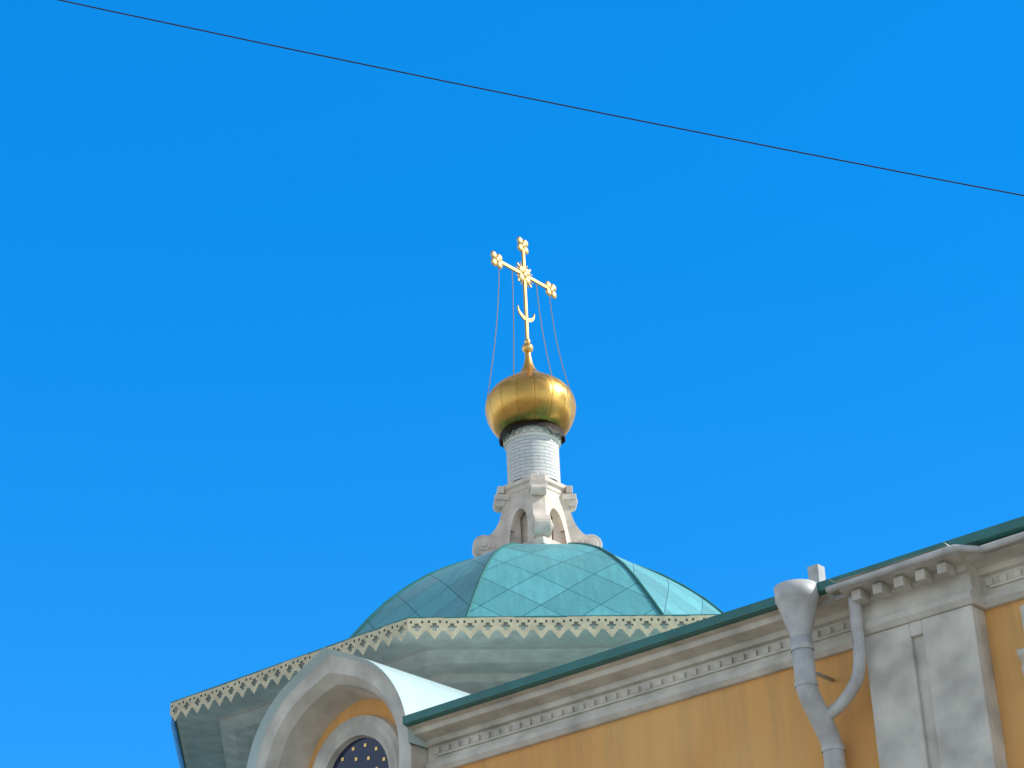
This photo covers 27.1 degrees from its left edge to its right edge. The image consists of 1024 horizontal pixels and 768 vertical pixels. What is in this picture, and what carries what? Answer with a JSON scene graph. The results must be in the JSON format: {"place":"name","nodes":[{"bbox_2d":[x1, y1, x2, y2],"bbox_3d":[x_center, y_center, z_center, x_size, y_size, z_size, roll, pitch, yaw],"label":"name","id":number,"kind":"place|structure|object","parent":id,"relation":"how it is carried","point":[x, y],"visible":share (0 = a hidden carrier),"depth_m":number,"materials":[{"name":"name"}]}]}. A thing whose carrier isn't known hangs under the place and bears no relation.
{"place":"outdoors","nodes":[
{"label":"outdoors","id":0,"kind":"place"},
{"bbox_2d":[255,655,428,767],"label":"kokoshnik mouldings","id":1,"kind":"object","parent":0,"point":[323,695],"visible":0.98,"depth_m":25.05,"materials":[{"name":"white paint"}]},
{"bbox_2d":[308,699,395,767],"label":"arched wall panel","id":2,"kind":"object","parent":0,"point":[369,707],"visible":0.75,"depth_m":25.16,"materials":[{"name":"orange paint"}]},
{"bbox_2d":[333,738,388,767],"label":"kokoshnik icon roundel","id":3,"kind":"object","parent":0,"point":[365,753],"visible":1,"depth_m":24.83,"materials":[{"name":"blue paint"}]},
{"bbox_2d":[175,618,704,767],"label":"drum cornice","id":4,"kind":"structure","parent":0,"point":[216,735],"depth_m":26.90,"materials":[{"name":"grey paint"}]},
{"bbox_2d":[171,614,717,767],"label":"eave edge","id":5,"kind":"object","parent":4,"relation":"on","point":[179,740],"visible":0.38,"depth_m":26.45,"materials":[{"name":"teal metal"}]},
{"bbox_2d":[355,544,720,635],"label":"dome roof","id":6,"kind":"structure","parent":5,"relation":"on","point":[547,579],"depth_m":29.51,"materials":[{"name":"teal metal"}]},
{"bbox_2d":[349,542,723,637],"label":"roof ribs","id":7,"kind":"object","parent":6,"relation":"on","point":[508,544],"visible":0.29,"depth_m":30.46,"materials":[{"name":"teal metal"}]},
{"bbox_2d":[472,473,601,556],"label":"lantern pedestal volutes","id":8,"kind":"object","parent":7,"relation":"on","point":[535,508],"visible":0.66,"depth_m":32.42,"materials":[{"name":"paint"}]},
{"bbox_2d":[506,436,560,483],"bbox_3d":[0.332,1.292,33.031,0.820,0.690,0.820,-23,-34,35],"label":"drum","id":9,"kind":"object","parent":8,"relation":"on","point":[526,456],"visible":0.83,"depth_m":32.74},
{"bbox_2d":[485,351,575,438],"bbox_3d":[0.282,0.154,33.614,1.430,1.470,1.430,-23,-34,35],"label":"onion dome","id":10,"kind":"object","parent":9,"relation":"on","point":[528,392],"visible":0.9,"depth_m":32.96,"materials":[{"name":"gold metal"}]},
{"bbox_2d":[522,339,532,352],"bbox_3d":[0.249,-0.602,34.001,0.180,0.250,0.180,-23,-34,35],"label":"finial ball","id":11,"kind":"object","parent":10,"relation":"on","point":[527,346],"visible":1,"depth_m":33.93,"materials":[{"name":"gold metal"}]},
{"bbox_2d":[500,248,549,338],"bbox_3d":[0.213,-1.438,34.429,0.035,1.790,1.300,-23,-34,35],"label":"cross frame","id":12,"kind":"object","parent":11,"relation":"on","point":[525,318],"visible":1,"depth_m":34.38,"materials":[{"name":"gold metal"}]},
{"bbox_2d":[491,237,556,298],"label":"cross ornaments","id":13,"kind":"object","parent":12,"relation":"attached to","point":[496,259],"visible":1,"depth_m":34.63},
{"bbox_2d":[487,270,569,396],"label":"guy wires","id":14,"kind":"object","parent":10,"relation":"on","point":[513,332],"visible":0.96,"depth_m":34.03,"materials":[{"name":"grey metal"}]},
{"bbox_2d":[503,425,560,450],"bbox_3d":[0.315,0.901,33.231,0.920,0.190,0.920,-23,-34,35],"label":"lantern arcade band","id":15,"kind":"object","parent":9,"relation":"on","point":[531,430],"visible":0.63,"depth_m":32.88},
{"bbox_2d":[499,421,565,447],"bbox_3d":[0.312,0.883,33.242,1.049,0.188,1.062,-23,-34,35],"label":"dome collar","id":16,"kind":"object","parent":15,"relation":"on","point":[553,428],"visible":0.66,"depth_m":32.90,"materials":[{"name":"metal"}]},
{"bbox_2d":[0,0,1023,767],"label":"sky","id":17,"kind":"structure","parent":0,"point":[249,300],"materials":[{"name":"blue"}]},
{"bbox_2d":[58,0,1023,195],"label":"overhead cable","id":18,"kind":"object","parent":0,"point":[541,100],"visible":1,"depth_m":13.99,"materials":[{"name":"black plastic"}]},
{"bbox_2d":[459,599,1023,767],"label":"wall","id":19,"kind":"structure","parent":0,"point":[763,722],"depth_m":21.04,"materials":[{"name":"orange paint"}]},
{"bbox_2d":[247,647,469,767],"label":"gable roof","id":20,"kind":"structure","parent":19,"relation":"on","point":[416,693],"depth_m":24.74,"materials":[{"name":"white metal"}]},
{"bbox_2d":[404,531,1023,767],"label":"cornice","id":21,"kind":"structure","parent":19,"relation":"attached to","point":[747,650],"depth_m":21.49,"materials":[{"name":"white paint"}]},
{"bbox_2d":[402,516,1023,726],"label":"roof edge","id":22,"kind":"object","parent":21,"relation":"on","point":[991,533],"depth_m":21.62,"materials":[{"name":"teal metal"}]},
{"bbox_2d":[807,564,825,582],"bbox_3d":[2.972,1.877,20.711,0.120,0.200,0.120,-23,-34,35],"label":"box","id":23,"kind":"object","parent":19,"relation":"on","point":[816,573],"visible":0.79,"depth_m":20.68,"materials":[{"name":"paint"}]},
{"bbox_2d":[774,532,1023,767],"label":"drainpipe","id":24,"kind":"object","parent":19,"relation":"attached to","point":[796,601],"visible":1,"depth_m":20.09,"materials":[{"name":"metal"}]},
{"bbox_2d":[865,605,1007,767],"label":"pilaster","id":25,"kind":"object","parent":19,"relation":"attached to","point":[934,699],"visible":1,"depth_m":19.54,"materials":[{"name":"white paint"}]},
{"bbox_2d":[1016,605,1023,674],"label":"window trim","id":26,"kind":"structure","parent":19,"relation":"attached to","point":[1020,653],"depth_m":19.17,"materials":[{"name":"white paint"}]},
{"bbox_3d":[0.561,6.548,30.338,7.571,1.950,7.571,-23,-34,35],"label":"drum","id":27,"kind":"object","parent":19,"relation":"on","visible":0},
{"bbox_2d":[170,615,714,767],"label":"decorative eave trim","id":28,"kind":"structure","parent":27,"relation":"on","point":[496,624],"depth_m":26.30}
]}

